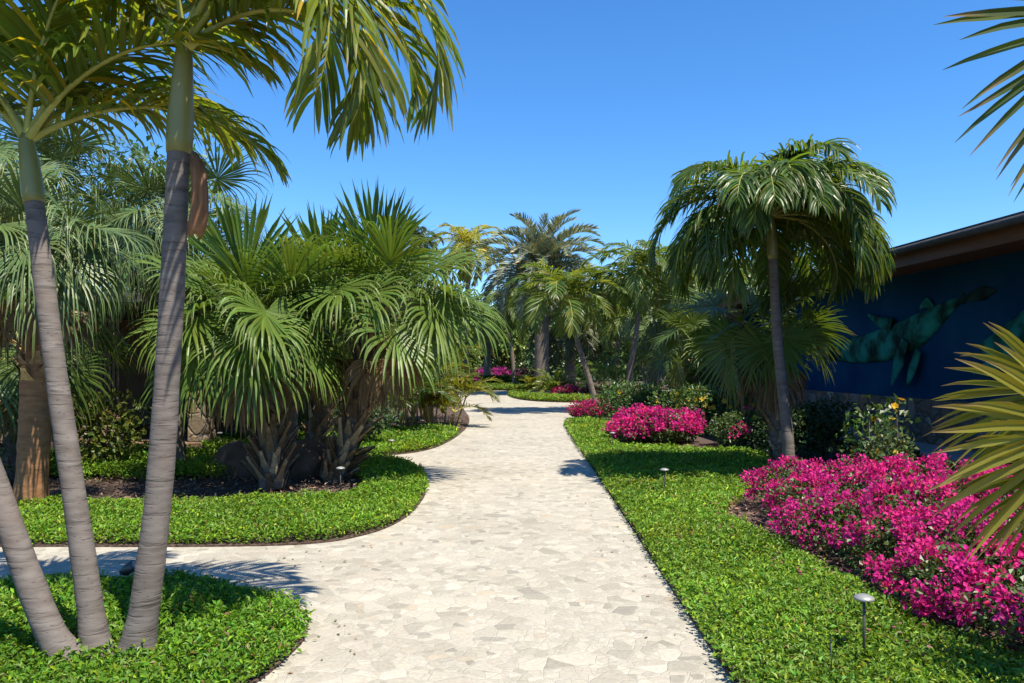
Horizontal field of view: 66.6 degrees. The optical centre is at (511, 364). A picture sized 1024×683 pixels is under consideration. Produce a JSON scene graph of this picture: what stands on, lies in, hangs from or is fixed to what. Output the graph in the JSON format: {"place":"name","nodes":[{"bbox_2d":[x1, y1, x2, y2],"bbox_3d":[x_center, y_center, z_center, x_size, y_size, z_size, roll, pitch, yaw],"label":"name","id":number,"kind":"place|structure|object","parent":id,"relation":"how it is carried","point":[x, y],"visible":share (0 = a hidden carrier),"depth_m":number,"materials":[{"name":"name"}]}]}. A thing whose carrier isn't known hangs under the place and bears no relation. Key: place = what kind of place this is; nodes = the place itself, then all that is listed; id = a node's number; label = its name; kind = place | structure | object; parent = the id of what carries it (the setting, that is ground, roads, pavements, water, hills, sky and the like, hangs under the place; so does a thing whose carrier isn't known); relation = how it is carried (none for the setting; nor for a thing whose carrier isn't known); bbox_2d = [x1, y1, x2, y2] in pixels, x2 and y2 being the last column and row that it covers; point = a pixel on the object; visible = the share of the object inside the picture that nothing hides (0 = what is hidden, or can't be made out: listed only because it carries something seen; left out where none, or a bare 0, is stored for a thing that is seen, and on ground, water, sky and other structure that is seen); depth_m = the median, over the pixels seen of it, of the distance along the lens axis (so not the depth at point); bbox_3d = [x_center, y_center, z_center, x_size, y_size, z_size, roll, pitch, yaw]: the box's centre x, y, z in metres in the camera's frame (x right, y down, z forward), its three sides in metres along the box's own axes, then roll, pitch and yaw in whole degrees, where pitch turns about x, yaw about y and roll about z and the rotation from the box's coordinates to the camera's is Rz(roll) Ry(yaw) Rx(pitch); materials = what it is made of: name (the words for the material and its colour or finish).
{"place":"outdoors","nodes":[
{"label":"outdoors","id":0,"kind":"place"},
{"bbox_2d":[0,390,732,682],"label":"stone path","id":1,"kind":"structure","parent":0,"point":[486,561],"depth_m":6.01,"materials":[{"name":"beige stone"}]},
{"bbox_2d":[203,497,718,672],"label":"fallen leaves","id":2,"kind":"object","parent":1,"relation":"on","point":[357,638],"visible":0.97,"depth_m":5.28,"materials":[{"name":"brown plant"}]},
{"bbox_2d":[394,266,437,304],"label":"broadleaf tree","id":3,"kind":"object","parent":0,"point":[427,285],"visible":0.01,"depth_m":59.88,"materials":[{"name":"green plant"}]},
{"bbox_2d":[439,323,461,375],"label":"broadleaf tree","id":4,"kind":"object","parent":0,"point":[457,346],"visible":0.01,"depth_m":46.28,"materials":[{"name":"green plant"}]},
{"bbox_2d":[443,357,476,388],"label":"cane palm","id":5,"kind":"object","parent":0,"point":[461,369],"visible":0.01,"depth_m":30.78,"materials":[{"name":"green plant"}]},
{"bbox_2d":[448,315,480,359],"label":"broadleaf tree","id":6,"kind":"object","parent":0,"point":[472,323],"visible":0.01,"depth_m":62.74,"materials":[{"name":"green plant"}]},
{"bbox_2d":[448,327,483,377],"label":"broadleaf tree","id":7,"kind":"object","parent":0,"point":[472,355],"visible":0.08,"depth_m":57.83,"materials":[{"name":"green plant"}]},
{"bbox_2d":[463,288,501,367],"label":"broadleaf tree","id":8,"kind":"object","parent":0,"point":[482,361],"visible":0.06,"depth_m":65.57,"materials":[{"name":"green plant"}]},
{"bbox_2d":[0,0,1023,363],"label":"sky","id":9,"kind":"structure","parent":0,"point":[592,107],"materials":[{"name":"blue"}]},
{"bbox_2d":[480,366,684,608],"bbox_3d":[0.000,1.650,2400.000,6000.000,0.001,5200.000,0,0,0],"label":"ground","id":10,"kind":"structure","parent":0,"point":[609,493],"depth_m":9.46,"materials":[{"name":"soil"}]},
{"bbox_2d":[0,109,52,216],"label":"broadleaf tree","id":11,"kind":"object","parent":10,"relation":"on","point":[2,141],"visible":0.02,"depth_m":20.95,"materials":[{"name":"green plant"}]},
{"bbox_2d":[0,594,304,682],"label":"planting bed","id":12,"kind":"object","parent":10,"relation":"on","point":[256,678],"visible":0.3,"depth_m":4.35,"materials":[{"name":"soil"}]},
{"bbox_2d":[119,560,135,575],"bbox_3d":[-2.714,1.490,5.524,0.129,0.220,0.078,0,0,0],"label":"garden spotlight","id":13,"kind":"object","parent":12,"relation":"on","point":[128,568],"visible":0.67,"depth_m":5.49,"materials":[{"name":"brown metal"}]},
{"bbox_2d":[0,0,297,664],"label":"palm tree","id":14,"kind":"object","parent":12,"relation":"on","point":[72,93],"visible":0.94,"depth_m":4.42,"materials":[{"name":"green plant"}]},
{"bbox_2d":[0,567,315,682],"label":"ground cover","id":15,"kind":"object","parent":12,"relation":"on","point":[251,614],"visible":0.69,"depth_m":4.37,"materials":[{"name":"green plant"}]},
{"bbox_2d":[0,0,465,665],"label":"palm tree","id":16,"kind":"object","parent":12,"relation":"on","point":[362,54],"visible":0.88,"depth_m":4.23,"materials":[{"name":"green plant"}]},
{"bbox_2d":[0,293,341,448],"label":"pavilion","id":17,"kind":"structure","parent":10,"relation":"on","point":[197,432],"depth_m":18.59,"materials":[{"name":"brown wood"}]},
{"bbox_2d":[0,467,425,546],"bbox_3d":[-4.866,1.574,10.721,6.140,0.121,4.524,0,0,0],"label":"mulch","id":18,"kind":"object","parent":10,"relation":"on","point":[181,492],"visible":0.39,"depth_m":10.20,"materials":[{"name":"brown soil"}]},
{"bbox_2d":[0,446,15,476],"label":"green shrub","id":19,"kind":"object","parent":18,"relation":"on","point":[4,453],"visible":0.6,"depth_m":9.78,"materials":[{"name":"green plant"}]},
{"bbox_2d":[0,234,146,481],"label":"fan palm","id":20,"kind":"object","parent":18,"relation":"on","point":[9,391],"visible":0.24,"depth_m":10.77,"materials":[{"name":"green plant"}]},
{"bbox_2d":[0,101,148,299],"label":"fan palm","id":21,"kind":"object","parent":18,"relation":"on","point":[47,157],"visible":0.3,"depth_m":12.30,"materials":[{"name":"green plant"}]},
{"bbox_2d":[0,156,160,505],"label":"fan palm","id":22,"kind":"object","parent":18,"relation":"on","point":[33,448],"visible":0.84,"depth_m":8.50,"materials":[{"name":"green plant"}]},
{"bbox_2d":[74,385,151,473],"bbox_3d":[-5.844,0.941,11.527,1.265,1.360,1.456,0,0,38],"label":"green shrub","id":23,"kind":"object","parent":18,"relation":"on","point":[96,435],"visible":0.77,"depth_m":11.32,"materials":[{"name":"green plant"}]},
{"bbox_2d":[49,443,290,481],"bbox_3d":[-6.172,1.430,12.161,5.476,0.436,2.689,0,0,0],"label":"ground cover","id":24,"kind":"object","parent":18,"relation":"on","point":[201,461],"visible":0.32,"depth_m":11.14,"materials":[{"name":"green plant"}]},
{"bbox_2d":[75,133,272,473],"bbox_3d":[-4.954,-0.857,11.682,2.789,4.939,2.959,0,0,0],"label":"fan palm","id":25,"kind":"object","parent":18,"relation":"on","point":[154,188],"visible":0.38,"depth_m":11.25,"materials":[{"name":"green plant"}]},
{"bbox_2d":[17,451,429,543],"bbox_3d":[-3.344,1.526,9.357,5.372,0.271,7.164,0,0,45],"label":"ground cover","id":26,"kind":"object","parent":18,"relation":"on","point":[389,483],"visible":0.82,"depth_m":7.99,"materials":[{"name":"green plant"}]},
{"bbox_2d":[212,441,254,478],"bbox_3d":[-3.994,1.429,11.386,0.728,0.654,0.510,0,0,0],"label":"boulder","id":27,"kind":"object","parent":18,"relation":"on","point":[233,453],"visible":0.52,"depth_m":11.17,"materials":[{"name":"grey stone"}]},
{"bbox_2d":[112,190,371,490],"bbox_3d":[-3.411,-0.274,10.068,3.174,3.778,3.030,0,0,0],"label":"fan palm","id":28,"kind":"object","parent":18,"relation":"on","point":[244,340],"visible":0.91,"depth_m":9.61,"materials":[{"name":"green plant"}]},
{"bbox_2d":[286,438,325,479],"bbox_3d":[-2.962,1.387,11.266,0.667,0.647,0.529,0,0,0],"label":"boulder","id":29,"kind":"object","parent":18,"relation":"on","point":[309,460],"visible":0.6,"depth_m":11.08,"materials":[{"name":"grey stone"}]},
{"bbox_2d":[251,199,403,447],"bbox_3d":[-3.184,-0.514,12.994,3.134,4.281,3.293,0,0,0],"label":"fan palm","id":30,"kind":"object","parent":18,"relation":"on","point":[320,426],"visible":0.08,"depth_m":12.60,"materials":[{"name":"green plant"}]},
{"bbox_2d":[336,466,344,491],"bbox_3d":[-2.112,1.427,9.604,0.110,0.355,0.110,0,0,0],"label":"path light","id":31,"kind":"object","parent":18,"relation":"on","point":[340,467],"visible":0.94,"depth_m":9.60,"materials":[{"name":"silver metal"}]},
{"bbox_2d":[274,180,514,483],"bbox_3d":[-1.732,-0.421,10.747,3.568,4.204,3.084,0,0,0],"label":"fan palm","id":32,"kind":"object","parent":18,"relation":"on","point":[383,255],"visible":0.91,"depth_m":10.35,"materials":[{"name":"green plant"}]},
{"bbox_2d":[216,393,468,454],"bbox_3d":[-7.028,1.637,31.567,11.676,0.014,35.262,0,0,0],"label":"planting bed","id":33,"kind":"object","parent":10,"relation":"on","point":[464,413],"visible":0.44,"depth_m":22.50,"materials":[{"name":"soil"}]},
{"bbox_2d":[63,120,234,292],"bbox_3d":[-11.907,-3.069,24.583,6.205,9.446,5.899,0,0,0],"label":"broadleaf tree","id":34,"kind":"object","parent":33,"relation":"on","point":[141,149],"visible":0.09,"depth_m":24.35,"materials":[{"name":"green plant"}]},
{"bbox_2d":[221,394,309,438],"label":"green shrub","id":35,"kind":"object","parent":33,"relation":"on","point":[301,419],"visible":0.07,"depth_m":15.90,"materials":[{"name":"green plant"}]},
{"bbox_2d":[228,230,341,445],"bbox_3d":[-4.123,-0.393,14.536,2.852,4.032,2.735,0,0,0],"label":"fan palm","id":36,"kind":"object","parent":33,"relation":"on","point":[294,425],"visible":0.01,"depth_m":14.47,"materials":[{"name":"green plant"}]},
{"bbox_2d":[200,422,460,453],"bbox_3d":[-3.782,1.524,16.700,5.146,0.319,5.542,0,0,0],"label":"ground cover","id":37,"kind":"object","parent":33,"relation":"on","point":[408,438],"visible":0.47,"depth_m":15.92,"materials":[{"name":"green plant"}]},
{"bbox_2d":[329,399,402,442],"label":"green shrub","id":38,"kind":"object","parent":33,"relation":"on","point":[379,425],"visible":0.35,"depth_m":15.16,"materials":[{"name":"green plant"}]},
{"bbox_2d":[332,355,464,428],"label":"cane palm","id":39,"kind":"object","parent":33,"relation":"on","point":[416,401],"visible":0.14,"depth_m":18.27,"materials":[{"name":"green plant"}]},
{"bbox_2d":[384,286,454,347],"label":"palm tree","id":40,"kind":"object","parent":33,"relation":"on","point":[424,291],"visible":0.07,"depth_m":35.30,"materials":[{"name":"green plant"}]},
{"bbox_2d":[405,412,468,429],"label":"mulch","id":41,"kind":"object","parent":33,"relation":"on","point":[448,419],"visible":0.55,"depth_m":22.45,"materials":[{"name":"brown soil"}]},
{"bbox_2d":[405,343,481,421],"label":"cane palm","id":42,"kind":"object","parent":33,"relation":"on","point":[424,358],"visible":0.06,"depth_m":22.71,"materials":[{"name":"green plant"}]},
{"bbox_2d":[398,361,504,425],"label":"cane palm","id":43,"kind":"object","parent":33,"relation":"on","point":[436,400],"visible":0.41,"depth_m":20.49,"materials":[{"name":"green plant"}]},
{"bbox_2d":[395,226,443,285],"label":"palm tree","id":44,"kind":"object","parent":10,"relation":"on","point":[431,243],"visible":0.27,"depth_m":49.46,"materials":[{"name":"green plant"}]},
{"bbox_2d":[508,395,591,402],"bbox_3d":[6.791,1.637,40.111,14.082,0.014,14.448,0,0,0],"label":"planting bed","id":45,"kind":"object","parent":10,"relation":"on","point":[566,401],"visible":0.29,"depth_m":35.81,"materials":[{"name":"soil"}]},
{"bbox_2d":[511,374,549,390],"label":"fern plant","id":46,"kind":"object","parent":45,"relation":"on","point":[526,379],"visible":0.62,"depth_m":41.26,"materials":[{"name":"green plant"}]},
{"bbox_2d":[532,387,551,392],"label":"boulder","id":47,"kind":"object","parent":45,"relation":"on","point":[539,390],"visible":0.22,"depth_m":41.26,"materials":[{"name":"stone"}]},
{"bbox_2d":[470,209,615,385],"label":"date palm","id":48,"kind":"object","parent":45,"relation":"on","point":[548,246],"visible":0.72,"depth_m":42.06,"materials":[{"name":"green plant"}]},
{"bbox_2d":[524,369,581,393],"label":"fern plant","id":49,"kind":"object","parent":45,"relation":"on","point":[555,380],"visible":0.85,"depth_m":40.07,"materials":[{"name":"green plant"}]},
{"bbox_2d":[507,389,618,401],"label":"ground cover","id":50,"kind":"object","parent":45,"relation":"on","point":[525,394],"visible":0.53,"depth_m":35.70,"materials":[{"name":"green plant"}]},
{"bbox_2d":[520,281,615,386],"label":"date palm","id":51,"kind":"object","parent":45,"relation":"on","point":[570,353],"visible":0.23,"depth_m":45.03,"materials":[{"name":"green plant"}]},
{"bbox_2d":[551,382,613,393],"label":"bougainvillea","id":52,"kind":"object","parent":45,"relation":"on","point":[565,389],"visible":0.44,"depth_m":38.19,"materials":[{"name":"pink plant"}]},
{"bbox_2d":[583,273,660,384],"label":"palm tree","id":53,"kind":"object","parent":45,"relation":"on","point":[617,347],"visible":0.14,"depth_m":38.40,"materials":[{"name":"green plant"}]},
{"bbox_2d":[582,303,669,380],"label":"palm tree","id":54,"kind":"object","parent":45,"relation":"on","point":[608,333],"visible":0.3,"depth_m":36.15,"materials":[{"name":"green plant"}]},
{"bbox_2d":[661,309,702,389],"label":"broadleaf tree","id":55,"kind":"object","parent":45,"relation":"on","point":[682,350],"visible":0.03,"depth_m":35.11,"materials":[{"name":"green plant"}]},
{"bbox_2d":[686,271,752,322],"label":"palm tree","id":56,"kind":"object","parent":45,"relation":"on","point":[710,293],"visible":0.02,"depth_m":32.34,"materials":[{"name":"green plant"}]},
{"bbox_2d":[504,257,628,401],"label":"palm tree","id":57,"kind":"object","parent":10,"relation":"on","point":[562,284],"visible":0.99,"depth_m":26.21,"materials":[{"name":"green plant"}]},
{"bbox_2d":[465,380,673,390],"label":"planting bed","id":58,"kind":"object","parent":10,"relation":"on","point":[502,389],"visible":0.02,"depth_m":62.02,"materials":[{"name":"soil"}]},
{"bbox_2d":[431,222,513,380],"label":"coconut palm","id":59,"kind":"object","parent":58,"relation":"on","point":[469,238],"visible":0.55,"depth_m":55.57,"materials":[{"name":"green plant"}]},
{"bbox_2d":[461,324,508,374],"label":"palm tree","id":60,"kind":"object","parent":58,"relation":"on","point":[487,367],"visible":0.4,"depth_m":54.79,"materials":[{"name":"green plant"}]},
{"bbox_2d":[454,365,518,382],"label":"bougainvillea","id":61,"kind":"object","parent":58,"relation":"on","point":[499,370],"visible":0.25,"depth_m":59.53,"materials":[{"name":"pink plant"}]},
{"bbox_2d":[476,287,523,383],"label":"palm tree","id":62,"kind":"object","parent":58,"relation":"on","point":[511,318],"visible":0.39,"depth_m":52.48,"materials":[{"name":"green plant"}]},
{"bbox_2d":[478,375,533,382],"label":"hedge","id":63,"kind":"object","parent":58,"relation":"on","point":[506,378],"visible":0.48,"depth_m":54.60,"materials":[{"name":"green plant"}]},
{"bbox_2d":[491,319,529,370],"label":"broadleaf tree","id":64,"kind":"object","parent":58,"relation":"on","point":[503,360],"visible":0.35,"depth_m":62.15,"materials":[{"name":"green plant"}]},
{"bbox_2d":[466,382,563,389],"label":"ground cover","id":65,"kind":"object","parent":58,"relation":"on","point":[506,386],"visible":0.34,"depth_m":50.56,"materials":[{"name":"green plant"}]},
{"bbox_2d":[498,277,534,373],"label":"broadleaf tree","id":66,"kind":"object","parent":58,"relation":"on","point":[523,366],"visible":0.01,"depth_m":65.53,"materials":[{"name":"green plant"}]},
{"bbox_2d":[508,368,533,374],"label":"hedge","id":67,"kind":"object","parent":58,"relation":"on","point":[523,371],"visible":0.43,"depth_m":59.90,"materials":[{"name":"green plant"}]},
{"bbox_2d":[522,323,577,376],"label":"broadleaf tree","id":68,"kind":"object","parent":58,"relation":"on","point":[552,368],"visible":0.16,"depth_m":51.57,"materials":[{"name":"green plant"}]},
{"bbox_2d":[562,279,624,384],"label":"broadleaf tree","id":69,"kind":"object","parent":58,"relation":"on","point":[578,362],"visible":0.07,"depth_m":51.45,"materials":[{"name":"green plant"}]},
{"bbox_2d":[590,274,651,381],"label":"broadleaf tree","id":70,"kind":"object","parent":58,"relation":"on","point":[637,367],"visible":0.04,"depth_m":46.97,"materials":[{"name":"green plant"}]},
{"bbox_2d":[575,339,678,393],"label":"cane palm","id":71,"kind":"object","parent":58,"relation":"on","point":[602,370],"visible":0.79,"depth_m":29.40,"materials":[{"name":"green plant"}]},
{"bbox_2d":[474,338,666,381],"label":"woodland","id":72,"kind":"object","parent":10,"relation":"on","point":[595,375],"depth_m":77.44,"materials":[{"name":"green plant"}]},
{"bbox_2d":[737,230,814,311],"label":"broadleaf tree","id":73,"kind":"object","parent":10,"relation":"on","point":[813,267],"visible":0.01,"depth_m":26.88,"materials":[{"name":"green plant"}]},
{"bbox_2d":[565,416,1023,682],"bbox_3d":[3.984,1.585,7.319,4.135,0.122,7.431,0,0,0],"label":"mulch","id":74,"kind":"object","parent":10,"relation":"on","point":[843,566],"visible":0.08,"depth_m":6.92,"materials":[{"name":"brown wood"}]},
{"bbox_2d":[565,399,635,417],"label":"bougainvillea","id":75,"kind":"object","parent":74,"relation":"on","point":[585,409],"visible":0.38,"depth_m":23.64,"materials":[{"name":"pink plant"}]},
{"bbox_2d":[590,377,676,418],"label":"yellow flower shrub","id":76,"kind":"object","parent":74,"relation":"on","point":[630,397],"visible":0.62,"depth_m":21.51,"materials":[{"name":"green plant"}]},
{"bbox_2d":[580,239,703,393],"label":"palm tree","id":77,"kind":"object","parent":74,"relation":"on","point":[638,280],"visible":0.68,"depth_m":27.06,"materials":[{"name":"green plant"}]},
{"bbox_2d":[601,403,706,443],"bbox_3d":[3.032,1.219,16.465,2.050,0.821,2.255,0,0,23],"label":"bougainvillea","id":78,"kind":"object","parent":74,"relation":"on","point":[646,424],"visible":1,"depth_m":15.91,"materials":[{"name":"pink plant"}]},
{"bbox_2d":[660,468,668,488],"bbox_3d":[1.850,1.427,9.463,0.110,0.355,0.110,0,0,0],"label":"path light","id":79,"kind":"object","parent":74,"relation":"on","point":[664,469],"visible":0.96,"depth_m":9.45,"materials":[{"name":"silver metal"}]},
{"bbox_2d":[645,302,743,396],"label":"fan palm","id":80,"kind":"object","parent":74,"relation":"on","point":[677,372],"visible":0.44,"depth_m":20.23,"materials":[{"name":"green plant"}]},
{"bbox_2d":[647,378,762,428],"bbox_3d":[4.648,0.948,18.632,2.884,1.318,2.828,0,0,0],"label":"yellow flower shrub","id":81,"kind":"object","parent":74,"relation":"on","point":[708,403],"visible":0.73,"depth_m":18.22,"materials":[{"name":"green plant"}]},
{"bbox_2d":[661,257,754,366],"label":"palm tree","id":82,"kind":"object","parent":74,"relation":"on","point":[692,285],"visible":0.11,"depth_m":28.13,"materials":[{"name":"green plant"}]},
{"bbox_2d":[704,405,768,446],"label":"bougainvillea","id":83,"kind":"object","parent":74,"relation":"on","point":[733,421],"visible":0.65,"depth_m":15.43,"materials":[{"name":"green plant"}]},
{"bbox_2d":[658,265,854,465],"bbox_3d":[3.726,0.063,11.829,2.974,3.181,2.549,0,0,0],"label":"fan palm","id":84,"kind":"object","parent":74,"relation":"on","point":[754,351],"visible":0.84,"depth_m":11.61,"materials":[{"name":"green plant"}]},
{"bbox_2d":[644,134,897,478],"bbox_3d":[3.548,-0.655,10.585,3.367,4.520,3.383,0,0,0],"label":"palm tree","id":85,"kind":"object","parent":74,"relation":"on","point":[793,196],"visible":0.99,"depth_m":10.14,"materials":[{"name":"green plant"}]},
{"bbox_2d":[563,416,1023,682],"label":"ground cover","id":86,"kind":"object","parent":74,"relation":"on","point":[708,474],"visible":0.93,"depth_m":5.23,"materials":[{"name":"green plant"}]},
{"bbox_2d":[742,393,872,461],"bbox_3d":[4.965,1.043,13.340,2.065,1.126,1.817,0,0,-38],"label":"green shrub","id":87,"kind":"object","parent":74,"relation":"on","point":[821,421],"visible":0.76,"depth_m":13.04,"materials":[{"name":"green plant"}]},
{"bbox_2d":[830,639,831,670],"bbox_3d":[1.619,1.499,3.960,0.013,0.212,0.013,0,0,-22],"label":"stake","id":88,"kind":"object","parent":74,"relation":"on","point":[831,652],"visible":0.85,"depth_m":3.96,"materials":[{"name":"grey metal"}]},
{"bbox_2d":[682,496,996,647],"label":"fallen petals","id":89,"kind":"object","parent":74,"relation":"on","point":[928,646],"visible":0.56,"depth_m":6.04,"materials":[{"name":"pink plant"}]},
{"bbox_2d":[853,593,874,654],"bbox_3d":[1.892,1.418,4.192,0.110,0.374,0.110,0,0,0],"label":"path light","id":90,"kind":"object","parent":74,"relation":"on","point":[864,598],"visible":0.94,"depth_m":4.18,"materials":[{"name":"silver metal"}]},
{"bbox_2d":[828,393,920,477],"bbox_3d":[4.418,0.975,9.591,0.935,1.272,0.894,0,0,-44],"label":"yellow flower shrub","id":91,"kind":"object","parent":74,"relation":"on","point":[871,418],"visible":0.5,"depth_m":9.56,"materials":[{"name":"green plant"}]},
{"bbox_2d":[739,449,1023,649],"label":"bougainvillea","id":92,"kind":"object","parent":74,"relation":"on","point":[894,499],"visible":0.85,"depth_m":5.84,"materials":[{"name":"pink plant"}]},
{"bbox_2d":[862,415,918,464],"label":"yellow flower shrub","id":93,"kind":"object","parent":74,"relation":"on","point":[881,451],"visible":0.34,"depth_m":8.61,"materials":[{"name":"green plant"}]},
{"bbox_2d":[875,443,925,467],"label":"green shrub","id":94,"kind":"object","parent":74,"relation":"on","point":[917,452],"visible":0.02,"depth_m":10.54,"materials":[{"name":"green plant"}]},
{"bbox_2d":[922,0,1023,570],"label":"fan palm","id":95,"kind":"object","parent":74,"relation":"on","point":[1008,440],"visible":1,"depth_m":2.68,"materials":[{"name":"green plant"}]},
{"bbox_2d":[695,211,1023,470],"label":"mural building","id":96,"kind":"structure","parent":10,"relation":"on","point":[943,267],"depth_m":12.35,"materials":[{"name":"blue paint"}]},
{"bbox_2d":[761,297,962,386],"bbox_3d":[6.579,-0.619,15.872,0.279,1.977,8.187,0,0,-3],"label":"whale relief","id":97,"kind":"object","parent":96,"relation":"attached to","point":[891,339],"visible":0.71,"depth_m":13.37},
{"bbox_2d":[960,286,996,304],"bbox_3d":[6.841,-1.032,11.458,0.082,0.245,0.805,0,0,-3],"label":"fish relief","id":98,"kind":"object","parent":96,"relation":"attached to","point":[982,293],"visible":1,"depth_m":11.37},
{"bbox_2d":[973,310,1023,374],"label":"whale relief","id":99,"kind":"object","parent":96,"relation":"attached to","point":[1014,326],"visible":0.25,"depth_m":10.72},
{"bbox_2d":[616,285,694,400],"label":"fan palm","id":100,"kind":"object","parent":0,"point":[648,330],"visible":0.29,"depth_m":30.47,"materials":[{"name":"green plant"}]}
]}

